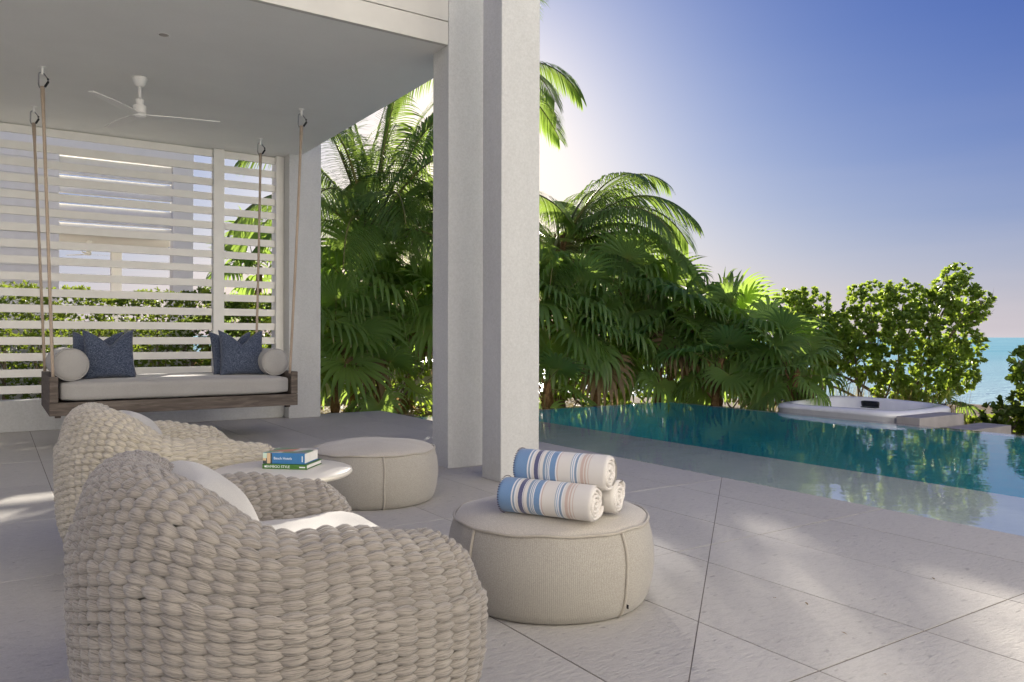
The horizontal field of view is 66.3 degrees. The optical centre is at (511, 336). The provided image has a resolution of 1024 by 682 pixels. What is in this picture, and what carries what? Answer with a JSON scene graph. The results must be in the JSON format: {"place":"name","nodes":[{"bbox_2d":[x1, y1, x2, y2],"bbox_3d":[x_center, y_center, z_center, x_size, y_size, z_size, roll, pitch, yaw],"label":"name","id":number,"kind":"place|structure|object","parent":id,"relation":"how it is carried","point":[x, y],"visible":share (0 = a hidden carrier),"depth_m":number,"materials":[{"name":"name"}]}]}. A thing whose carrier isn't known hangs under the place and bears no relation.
{"place":"outdoors","nodes":[
{"label":"outdoors","id":0,"kind":"place"},
{"bbox_2d":[0,411,1023,681],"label":"terrace","id":1,"kind":"structure","parent":0,"point":[732,557],"depth_m":3.51,"materials":[{"name":"tile"}]},
{"bbox_2d":[0,144,320,432],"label":"plinth wall","id":2,"kind":"structure","parent":1,"relation":"on","point":[19,415],"depth_m":10.71,"materials":[{"name":"paint"}]},
{"bbox_2d":[0,123,274,393],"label":"slatted screen","id":3,"kind":"object","parent":2,"relation":"on","point":[217,283],"visible":0.87,"depth_m":9.83,"materials":[{"name":"white paint"}]},
{"bbox_2d":[0,0,447,156],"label":"porch roof","id":4,"kind":"structure","parent":2,"relation":"on","point":[247,74],"depth_m":7.11,"materials":[{"name":"paint"}]},
{"bbox_2d":[88,75,219,127],"bbox_3d":[-3.495,-2.278,7.595,1.186,0.389,1.261,0,0,-34],"label":"ceiling fan","id":5,"kind":"object","parent":4,"relation":"hanging from","point":[137,110],"visible":1,"depth_m":7.45},
{"bbox_2d":[157,33,170,37],"bbox_3d":[-2.853,-2.467,6.419,0.106,0.006,0.106,0,0,-34],"label":"downlight","id":6,"kind":"object","parent":4,"relation":"attached to","point":[165,35],"visible":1,"depth_m":6.42,"materials":[{"name":"white metal"}]},
{"bbox_2d":[30,66,306,417],"bbox_3d":[-3.723,-0.849,8.492,2.521,3.246,1.619,0,0,-34],"label":"hanging daybed","id":7,"kind":"object","parent":4,"relation":"hanging from","point":[52,404],"visible":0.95,"depth_m":8.09,"materials":[{"name":"brown wood"}]},
{"bbox_2d":[58,372,287,400],"bbox_3d":[-3.696,0.520,8.479,2.163,0.205,1.404,0,0,-34],"label":"mattress","id":8,"kind":"object","parent":7,"relation":"on","point":[160,385],"visible":0.77,"depth_m":7.88,"materials":[{"name":"white fabric"}]},
{"bbox_2d":[45,347,88,380],"bbox_3d":[-4.484,0.271,7.883,0.313,0.313,1.104,0,0,-34],"label":"bolster","id":9,"kind":"object","parent":8,"relation":"on","point":[71,364],"visible":0.88,"depth_m":7.44,"materials":[{"name":"white fabric"}]},
{"bbox_2d":[72,331,122,352],"bbox_3d":[-4.288,0.191,8.081,0.480,0.518,0.209,0,-20,-17],"label":"blue pillow","id":10,"kind":"object","parent":8,"relation":"on","point":[78,342],"visible":0.17,"depth_m":8.05,"materials":[{"name":"blue fabric"}]},
{"bbox_2d":[82,330,135,378],"bbox_3d":[-4.076,0.183,7.930,0.480,0.518,0.219,0,-14,-40],"label":"blue pillow","id":11,"kind":"object","parent":8,"relation":"on","point":[114,359],"visible":0.97,"depth_m":7.84,"materials":[{"name":"blue fabric"}]},
{"bbox_2d":[208,331,249,374],"bbox_3d":[-3.150,0.190,8.827,0.480,0.518,0.219,0,-18,-40],"label":"blue pillow","id":12,"kind":"object","parent":8,"relation":"on","point":[215,342],"visible":0.29,"depth_m":8.69,"materials":[{"name":"blue fabric"}]},
{"bbox_2d":[218,330,264,374],"bbox_3d":[-2.990,0.184,8.662,0.480,0.518,0.215,0,-12,-31],"label":"blue pillow","id":13,"kind":"object","parent":8,"relation":"on","point":[237,357],"visible":0.98,"depth_m":8.57,"materials":[{"name":"blue fabric"}]},
{"bbox_2d":[258,348,288,375],"bbox_3d":[-2.894,0.283,9.055,0.299,0.299,1.104,0,0,-34],"label":"bolster","id":14,"kind":"object","parent":8,"relation":"on","point":[274,361],"visible":0.43,"depth_m":8.60,"materials":[{"name":"white fabric"}]},
{"bbox_2d":[52,402,274,542],"bbox_3d":[-1.679,0.712,3.809,0.955,0.800,1.185,0,0,-37],"label":"woven armchair","id":15,"kind":"object","parent":1,"relation":"on","point":[92,436],"visible":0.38,"depth_m":3.40,"materials":[{"name":"beige wicker"}]},
{"bbox_2d":[120,410,161,433],"bbox_3d":[-1.801,0.551,3.760,0.277,0.400,0.600,-35,16,-24],"label":"white cushion","id":16,"kind":"object","parent":15,"relation":"in","point":[147,421],"visible":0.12,"depth_m":3.73,"materials":[{"name":"white fabric"}]},
{"bbox_2d":[63,450,487,681],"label":"woven armchair","id":17,"kind":"object","parent":1,"relation":"on","point":[169,576],"visible":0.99,"depth_m":1.77,"materials":[{"name":"beige wicker"}]},
{"bbox_2d":[171,460,259,521],"bbox_3d":[-0.844,0.553,2.170,0.282,0.400,0.600,-35,14,-21],"label":"white cushion","id":18,"kind":"object","parent":17,"relation":"in","point":[230,492],"visible":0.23,"depth_m":2.12,"materials":[{"name":"white fabric"}]},
{"bbox_2d":[214,460,352,481],"bbox_3d":[-0.962,0.838,3.282,0.576,0.560,0.576,0,0,-34],"label":"side table","id":19,"kind":"object","parent":1,"relation":"on","point":[327,470],"visible":0.24,"depth_m":3.25,"materials":[{"name":"beige paint"}]},
{"bbox_2d":[262,459,321,469],"bbox_3d":[-0.941,0.547,3.360,0.197,0.020,0.166,0,0,8],"label":"book","id":20,"kind":"object","parent":19,"relation":"on","point":[294,466],"visible":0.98,"depth_m":3.28,"materials":[{"name":"paper"}]},
{"bbox_2d":[263,448,317,464],"bbox_3d":[-0.948,0.514,3.362,0.186,0.046,0.151,0,0,8],"label":"book","id":21,"kind":"object","parent":20,"relation":"on","point":[303,456],"visible":1,"depth_m":3.30,"materials":[{"name":"paper"}]},
{"bbox_2d":[312,437,437,509],"bbox_3d":[-0.950,0.917,5.404,0.886,0.403,0.886,0,0,-34],"label":"pouf","id":22,"kind":"object","parent":1,"relation":"on","point":[390,473],"visible":0.84,"depth_m":5.05,"materials":[{"name":"beige fabric"}]},
{"bbox_2d":[433,0,482,468],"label":"column","id":23,"kind":"structure","parent":1,"relation":"on","point":[457,235],"depth_m":6.70,"materials":[{"name":"paint"}]},
{"bbox_2d":[482,0,539,481],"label":"column","id":24,"kind":"structure","parent":1,"relation":"on","point":[511,120],"depth_m":6.07,"materials":[{"name":"paint"}]},
{"bbox_2d":[449,495,653,624],"bbox_3d":[0.169,0.920,3.426,0.905,0.403,0.903,0,0,-34],"label":"pouf","id":25,"kind":"object","parent":1,"relation":"on","point":[536,569],"visible":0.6,"depth_m":3.05,"materials":[{"name":"fabric"}]},
{"bbox_2d":[497,475,603,521],"bbox_3d":[0.155,0.657,3.172,0.413,0.154,0.158,0,0,27],"label":"rolled towel","id":26,"kind":"object","parent":25,"relation":"on","point":[574,501],"visible":1,"depth_m":3.11,"materials":[{"name":"white fabric"}]},
{"bbox_2d":[513,447,616,490],"bbox_3d":[0.219,0.547,3.231,0.413,0.148,0.152,0,0,27],"label":"rolled towel","id":27,"kind":"object","parent":26,"relation":"on","point":[599,471],"visible":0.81,"depth_m":3.17,"materials":[{"name":"fabric"}]},
{"bbox_2d":[601,479,624,512],"bbox_3d":[0.264,0.657,3.309,0.413,0.149,0.154,0,0,27],"label":"rolled towel","id":28,"kind":"object","parent":25,"relation":"on","point":[613,498],"visible":0.2,"depth_m":3.19,"materials":[{"name":"white fabric"}]},
{"bbox_2d":[411,401,1023,535],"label":"pool","id":29,"kind":"structure","parent":1,"relation":"in","point":[969,477],"depth_m":7.75,"materials":[{"name":"liquid"}]},
{"bbox_2d":[59,0,1023,337],"label":"sky","id":30,"kind":"structure","parent":0,"point":[832,146],"materials":[{"name":"blue"}]},
{"bbox_2d":[193,336,1023,405],"bbox_3d":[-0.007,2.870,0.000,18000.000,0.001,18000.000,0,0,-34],"label":"sea","id":31,"kind":"structure","parent":0,"point":[991,385],"depth_m":60.10,"materials":[{"name":"liquid"}]},
{"bbox_2d":[320,395,1023,434],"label":"ground","id":32,"kind":"structure","parent":0,"point":[988,408],"depth_m":16.45,"materials":[{"name":"soil"}]},
{"bbox_2d":[0,131,193,346],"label":"neighbouring pavilion","id":33,"kind":"structure","parent":32,"relation":"on","point":[16,267],"depth_m":18.76,"materials":[{"name":"white paint"}]},
{"bbox_2d":[74,240,118,256],"bbox_3d":[-10.775,-2.245,20.091,1.261,0.389,1.186,0,0,34],"label":"ceiling fan","id":34,"kind":"object","parent":33,"relation":"hanging from","point":[88,253],"visible":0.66,"depth_m":19.92},
{"bbox_2d":[0,280,271,399],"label":"hedge","id":35,"kind":"object","parent":32,"relation":"on","point":[24,316],"visible":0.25,"depth_m":11.62,"materials":[{"name":"green plant"}]},
{"bbox_2d":[0,329,432,407],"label":"garden wall","id":36,"kind":"structure","parent":32,"relation":"on","point":[328,389],"depth_m":13.34,"materials":[{"name":"paint"}]},
{"bbox_2d":[168,278,269,365],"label":"fan palm","id":37,"kind":"object","parent":32,"relation":"on","point":[242,291],"visible":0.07,"depth_m":14.30,"materials":[{"name":"green plant"}]},
{"bbox_2d":[204,205,271,332],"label":"fan palm","id":38,"kind":"object","parent":32,"relation":"on","point":[241,248],"visible":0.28,"depth_m":14.14,"materials":[{"name":"green plant"}]},
{"bbox_2d":[224,93,432,397],"bbox_3d":[-2.620,-1.593,14.048,5.074,5.752,4.941,0,0,-34],"label":"coconut palm","id":39,"kind":"object","parent":32,"relation":"on","point":[371,203],"visible":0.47,"depth_m":13.29,"materials":[{"name":"green plant"}]},
{"bbox_2d":[255,266,418,412],"bbox_3d":[-2.913,0.144,12.959,2.630,2.521,2.707,0,0,-34],"label":"fan palm","id":40,"kind":"object","parent":32,"relation":"on","point":[332,359],"visible":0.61,"depth_m":12.41,"materials":[{"name":"green plant"}]},
{"bbox_2d":[270,209,419,406],"bbox_3d":[-2.873,-0.437,13.528,2.636,3.361,2.430,0,0,-15],"label":"fan palm","id":41,"kind":"object","parent":32,"relation":"on","point":[384,265],"visible":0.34,"depth_m":13.14,"materials":[{"name":"green plant"}]},
{"bbox_2d":[320,333,432,414],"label":"fan palm","id":42,"kind":"object","parent":32,"relation":"on","point":[400,357],"visible":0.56,"depth_m":12.54,"materials":[{"name":"green plant"}]},
{"bbox_2d":[347,255,432,386],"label":"fan palm","id":43,"kind":"object","parent":32,"relation":"on","point":[424,287],"visible":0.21,"depth_m":13.52,"materials":[{"name":"green plant"}]},
{"bbox_2d":[371,337,432,415],"bbox_3d":[-1.767,0.695,13.501,1.407,1.379,1.141,0,0,-5],"label":"broadleaf shrub","id":44,"kind":"object","parent":32,"relation":"on","point":[427,373],"visible":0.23,"depth_m":13.54,"materials":[{"name":"green plant"}]},
{"bbox_2d":[388,264,432,369],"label":"fan palm","id":45,"kind":"object","parent":32,"relation":"on","point":[420,339],"visible":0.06,"depth_m":13.23,"materials":[{"name":"green plant"}]},
{"bbox_2d":[332,147,578,297],"bbox_3d":[-0.930,-1.512,14.983,4.503,6.198,4.439,0,0,0],"label":"coconut palm","id":46,"kind":"object","parent":32,"relation":"on","point":[360,186],"visible":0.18,"depth_m":13.64,"materials":[{"name":"green plant"}]},
{"bbox_2d":[320,396,620,415],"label":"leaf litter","id":47,"kind":"object","parent":32,"relation":"on","point":[409,410],"visible":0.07,"depth_m":13.24,"materials":[{"name":"plant"}]},
{"bbox_2d":[392,0,586,159],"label":"coconut palm","id":48,"kind":"object","parent":32,"relation":"on","point":[547,124],"visible":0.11,"depth_m":17.53,"materials":[{"name":"green plant"}]},
{"bbox_2d":[539,334,596,408],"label":"fan palm","id":49,"kind":"object","parent":32,"relation":"on","point":[555,361],"visible":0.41,"depth_m":13.18,"materials":[{"name":"green plant"}]},
{"bbox_2d":[540,370,607,406],"bbox_3d":[1.216,1.083,16.322,1.935,1.124,1.098,0,0,-4],"label":"undergrowth shrub","id":50,"kind":"object","parent":32,"relation":"on","point":[583,402],"visible":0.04,"depth_m":16.13,"materials":[{"name":"green plant"}]},
{"bbox_2d":[539,244,633,407],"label":"fan palm","id":51,"kind":"object","parent":32,"relation":"on","point":[562,338],"visible":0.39,"depth_m":13.84,"materials":[{"name":"green plant"}]},
{"bbox_2d":[558,380,647,405],"bbox_3d":[1.509,0.869,15.293,2.446,1.518,1.015,0,0,-5],"label":"broadleaf shrub","id":52,"kind":"object","parent":32,"relation":"on","point":[601,400],"visible":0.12,"depth_m":15.23,"materials":[{"name":"green plant"}]},
{"bbox_2d":[545,280,663,404],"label":"fan palm","id":53,"kind":"object","parent":32,"relation":"on","point":[598,382],"visible":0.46,"depth_m":13.85,"materials":[{"name":"green plant"}]},
{"bbox_2d":[552,219,680,403],"bbox_3d":[1.913,-0.359,15.452,2.686,3.747,2.665,0,0,-9],"label":"fan palm","id":54,"kind":"object","parent":32,"relation":"on","point":[627,247],"visible":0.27,"depth_m":14.94,"materials":[{"name":"green plant"}]},
{"bbox_2d":[539,172,703,406],"bbox_3d":[1.312,-0.893,16.399,5.539,4.952,5.128,0,0,-34],"label":"coconut palm","id":55,"kind":"object","parent":32,"relation":"on","point":[586,220],"visible":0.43,"depth_m":15.46,"materials":[{"name":"green plant"}]},
{"bbox_2d":[607,320,720,404],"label":"fan palm","id":56,"kind":"object","parent":32,"relation":"on","point":[660,387],"visible":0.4,"depth_m":14.09,"materials":[{"name":"green plant"}]},
{"bbox_2d":[626,373,701,403],"bbox_3d":[3.040,1.136,16.469,2.018,1.107,1.030,0,0,2],"label":"undergrowth shrub","id":57,"kind":"object","parent":32,"relation":"on","point":[647,391],"visible":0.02,"depth_m":16.31,"materials":[{"name":"green plant"}]},
{"bbox_2d":[599,250,765,400],"bbox_3d":[2.976,-0.116,14.968,2.975,3.328,3.449,0,0,-34],"label":"fan palm","id":58,"kind":"object","parent":32,"relation":"on","point":[665,283],"visible":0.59,"depth_m":14.37,"materials":[{"name":"green plant"}]},
{"bbox_2d":[652,315,785,406],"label":"fan palm","id":59,"kind":"object","parent":32,"relation":"on","point":[722,378],"visible":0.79,"depth_m":13.50,"materials":[{"name":"green plant"}]},
{"bbox_2d":[653,266,784,407],"bbox_3d":[3.822,0.090,14.785,2.726,2.887,2.425,0,0,-34],"label":"fan palm","id":60,"kind":"object","parent":32,"relation":"on","point":[726,294],"visible":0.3,"depth_m":14.34,"materials":[{"name":"green plant"}]},
{"bbox_2d":[701,395,776,407],"bbox_3d":[4.683,1.140,16.206,1.911,1.055,0.942,0,0,15],"label":"undergrowth shrub","id":61,"kind":"object","parent":32,"relation":"on","point":[727,400],"visible":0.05,"depth_m":16.21,"materials":[{"name":"green plant"}]},
{"bbox_2d":[693,295,845,409],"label":"fan palm","id":62,"kind":"object","parent":32,"relation":"on","point":[779,323],"visible":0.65,"depth_m":13.42,"materials":[{"name":"green plant"}]},
{"bbox_2d":[729,318,848,411],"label":"fan palm","id":63,"kind":"object","parent":32,"relation":"on","point":[797,379],"visible":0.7,"depth_m":12.97,"materials":[{"name":"green plant"}]},
{"bbox_2d":[771,286,859,387],"bbox_3d":[5.787,0.346,15.020,1.740,2.655,1.430,0,0,17],"label":"broadleaf shrub","id":64,"kind":"object","parent":32,"relation":"on","point":[799,301],"visible":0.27,"depth_m":15.03,"materials":[{"name":"green plant"}]},
{"bbox_2d":[778,396,950,422],"bbox_3d":[5.281,1.328,11.856,1.630,0.709,2.060,0,0,-34],"label":"hot tub","id":65,"kind":"object","parent":32,"relation":"on","point":[872,409],"visible":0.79,"depth_m":11.73,"materials":[{"name":"plastic"}]},
{"bbox_2d":[822,290,996,395],"bbox_3d":[7.130,0.208,14.287,3.027,2.153,0.549,0,0,21],"label":"shrub","id":66,"kind":"object","parent":32,"relation":"on","point":[853,381],"visible":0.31,"depth_m":14.56,"materials":[{"name":"green plant"}]},
{"bbox_2d":[823,262,996,402],"bbox_3d":[7.036,0.173,13.962,3.025,2.987,1.389,0,0,16],"label":"broadleaf shrub","id":67,"kind":"object","parent":32,"relation":"on","point":[946,351],"visible":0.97,"depth_m":13.79,"materials":[{"name":"green plant"}]},
{"bbox_2d":[903,389,980,423],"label":"fan palm","id":68,"kind":"object","parent":32,"relation":"on","point":[953,394],"visible":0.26,"depth_m":13.46,"materials":[{"name":"green plant"}]},
{"bbox_2d":[896,412,1010,433],"bbox_3d":[6.040,1.332,10.691,1.600,0.505,0.720,0,0,-34],"label":"tub surround","id":69,"kind":"object","parent":32,"relation":"on","point":[947,420],"visible":0.31,"depth_m":10.62,"materials":[{"name":"stone"}]},
{"bbox_2d":[961,389,1023,434],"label":"bush","id":70,"kind":"object","parent":32,"relation":"on","point":[1003,412],"visible":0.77,"depth_m":12.64,"materials":[{"name":"green plant"}]},
{"bbox_2d":[1004,345,1023,397],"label":"broadleaf shrub","id":71,"kind":"object","parent":32,"relation":"on","point":[1016,369],"visible":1,"depth_m":12.19,"materials":[{"name":"green plant"}]},
{"bbox_2d":[767,383,973,423],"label":"dry grass","id":72,"kind":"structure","parent":0,"point":[908,399],"depth_m":13.26,"materials":[{"name":"green plant"}]}
]}

